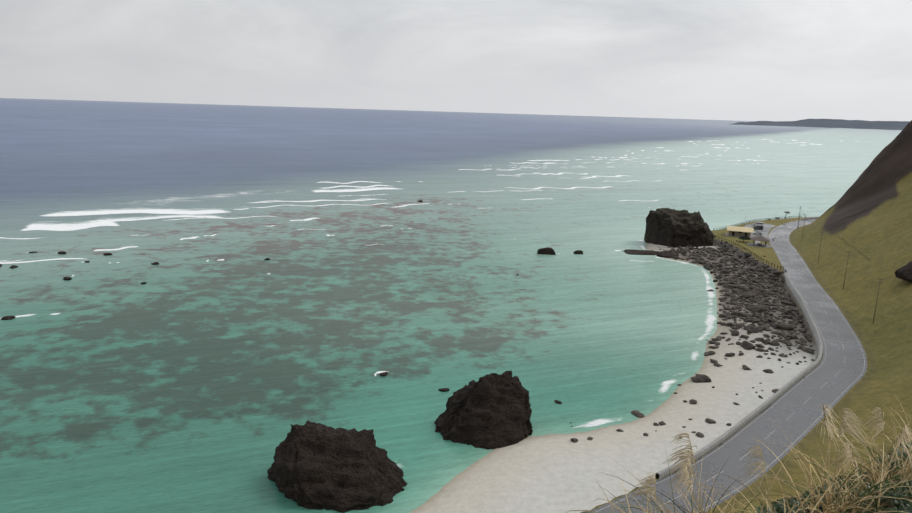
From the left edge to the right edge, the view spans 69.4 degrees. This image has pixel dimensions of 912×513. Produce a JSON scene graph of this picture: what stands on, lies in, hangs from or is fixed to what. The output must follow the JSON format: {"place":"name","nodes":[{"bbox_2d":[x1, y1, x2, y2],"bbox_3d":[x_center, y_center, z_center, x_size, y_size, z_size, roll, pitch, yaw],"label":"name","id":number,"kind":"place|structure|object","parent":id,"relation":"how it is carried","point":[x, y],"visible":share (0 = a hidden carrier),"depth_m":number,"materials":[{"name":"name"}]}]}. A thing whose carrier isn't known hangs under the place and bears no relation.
{"place":"outdoors","nodes":[
{"label":"outdoors","id":0,"kind":"place"},
{"bbox_2d":[0,98,901,512],"bbox_3d":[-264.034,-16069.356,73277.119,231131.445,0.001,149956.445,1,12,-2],"label":"sea","id":1,"kind":"structure","parent":0,"point":[208,362],"depth_m":225.11,"materials":[{"name":"liquid"}]},
{"bbox_2d":[0,200,561,403],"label":"reef rocks","id":2,"kind":"object","parent":1,"relation":"in","point":[157,263],"visible":0.92,"depth_m":209.45,"materials":[{"name":"black stone"}]},
{"bbox_2d":[537,247,555,254],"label":"rock","id":3,"kind":"object","parent":1,"relation":"in","point":[547,251],"visible":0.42,"depth_m":270.27,"materials":[{"name":"black stone"}]},
{"bbox_2d":[573,250,582,253],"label":"rock","id":4,"kind":"object","parent":1,"relation":"in","point":[578,252],"visible":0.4,"depth_m":272.94,"materials":[{"name":"black stone"}]},
{"bbox_2d":[0,0,911,120],"label":"sky","id":5,"kind":"structure","parent":0,"point":[734,60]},
{"bbox_2d":[410,120,911,512],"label":"coast terrain","id":6,"kind":"structure","parent":0,"point":[868,213],"depth_m":131.32,"materials":[{"name":"beige sand"}]},
{"bbox_2d":[267,420,407,512],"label":"rock","id":7,"kind":"object","parent":6,"relation":"on","point":[318,466],"visible":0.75,"depth_m":97.80,"materials":[{"name":"black stone"}]},
{"bbox_2d":[434,371,532,449],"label":"rock","id":8,"kind":"object","parent":6,"relation":"on","point":[490,411],"visible":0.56,"depth_m":116.34,"materials":[{"name":"black stone"}]},
{"bbox_2d":[623,249,659,254],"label":"shelf rock","id":9,"kind":"object","parent":6,"relation":"on","point":[638,252],"visible":0.58,"depth_m":277.46,"materials":[{"name":"stone"}]},
{"bbox_2d":[656,251,679,257],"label":"shelf rock","id":10,"kind":"object","parent":6,"relation":"on","point":[668,254],"visible":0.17,"depth_m":272.36,"materials":[{"name":"stone"}]},
{"bbox_2d":[644,208,715,247],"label":"sea stack rock","id":11,"kind":"object","parent":6,"relation":"on","point":[673,227],"visible":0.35,"depth_m":288.10,"materials":[{"name":"black stone"}]},
{"bbox_2d":[566,241,814,442],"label":"shore boulders","id":12,"kind":"object","parent":6,"relation":"on","point":[796,317],"visible":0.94,"depth_m":195.21,"materials":[{"name":"black stone"}]},
{"bbox_2d":[566,394,911,512],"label":"pampas grass","id":13,"kind":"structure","parent":6,"relation":"on","point":[874,477],"depth_m":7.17,"materials":[{"name":"beige plant"}]},
{"bbox_2d":[656,272,822,478],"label":"sea wall","id":14,"kind":"structure","parent":6,"relation":"on","point":[767,402],"depth_m":127.02,"materials":[{"name":"concrete"}]},
{"bbox_2d":[727,226,753,237],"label":"toilet block","id":15,"kind":"structure","parent":6,"relation":"on","point":[739,231],"depth_m":296.45,"materials":[{"name":"stone"}]},
{"bbox_2d":[725,233,771,247],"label":"footpath pads","id":16,"kind":"object","parent":6,"relation":"on","point":[754,244],"visible":0.5,"depth_m":279.14,"materials":[{"name":"concrete"}]},
{"bbox_2d":[751,236,769,246],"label":"pavilion","id":17,"kind":"structure","parent":16,"relation":"on","point":[760,238],"depth_m":275.32,"materials":[{"name":"brown wood"}]},
{"bbox_2d":[713,216,798,272],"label":"fence","id":18,"kind":"object","parent":6,"relation":"on","point":[746,249],"visible":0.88,"depth_m":275.59,"materials":[{"name":"brown wood"}]},
{"bbox_2d":[743,223,774,237],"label":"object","id":19,"kind":"object","parent":6,"relation":"on","point":[766,229],"visible":0.55,"depth_m":318.11,"materials":[{"name":"concrete"}]},
{"bbox_2d":[753,222,762,225],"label":"white van","id":20,"kind":"object","parent":19,"relation":"on","point":[758,223],"visible":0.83,"depth_m":327.41,"materials":[{"name":"white paint"}]},
{"bbox_2d":[753,225,762,229],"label":"dark minivan","id":21,"kind":"object","parent":19,"relation":"on","point":[759,227],"visible":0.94,"depth_m":317.52,"materials":[{"name":"grey paint"}]},
{"bbox_2d":[738,217,779,241],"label":"lawn shrubs","id":22,"kind":"object","parent":6,"relation":"on","point":[743,238],"visible":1,"depth_m":283.30,"materials":[{"name":"plant"}]},
{"bbox_2d":[797,206,883,322],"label":"utility poles","id":23,"kind":"object","parent":6,"relation":"on","point":[822,232],"visible":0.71,"depth_m":201.52,"materials":[{"name":"brown wood"}]},
{"bbox_2d":[774,459,911,512],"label":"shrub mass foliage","id":24,"kind":"object","parent":6,"relation":"on","point":[821,508],"visible":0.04,"depth_m":10.53,"materials":[{"name":"green plant"}]},
{"bbox_2d":[751,440,911,512],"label":"narrow shrub leaves","id":25,"kind":"object","parent":24,"relation":"on","point":[902,490],"visible":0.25,"depth_m":8.80,"materials":[{"name":"green plant"}]},
{"bbox_2d":[757,444,911,512],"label":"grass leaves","id":26,"kind":"object","parent":24,"relation":"on","point":[884,493],"visible":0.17,"depth_m":7.53,"materials":[{"name":"green plant"}]},
{"bbox_2d":[895,261,911,281],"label":"slope rock","id":27,"kind":"object","parent":6,"relation":"on","point":[904,273],"visible":1,"depth_m":178.74,"materials":[{"name":"black stone"}]},
{"bbox_2d":[587,218,866,512],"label":"coast road","id":28,"kind":"structure","parent":0,"point":[806,415],"depth_m":118.50,"materials":[{"name":"grey asphalt"}]},
{"bbox_2d":[596,222,864,512],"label":"road markings","id":29,"kind":"object","parent":28,"relation":"on","point":[773,405],"visible":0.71,"depth_m":117.05,"materials":[{"name":"grey paint"}]},
{"bbox_2d":[733,119,909,129],"bbox_3d":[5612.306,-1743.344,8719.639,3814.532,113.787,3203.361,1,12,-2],"label":"headland hill","id":30,"kind":"structure","parent":0,"point":[861,124],"depth_m":8485.32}
]}

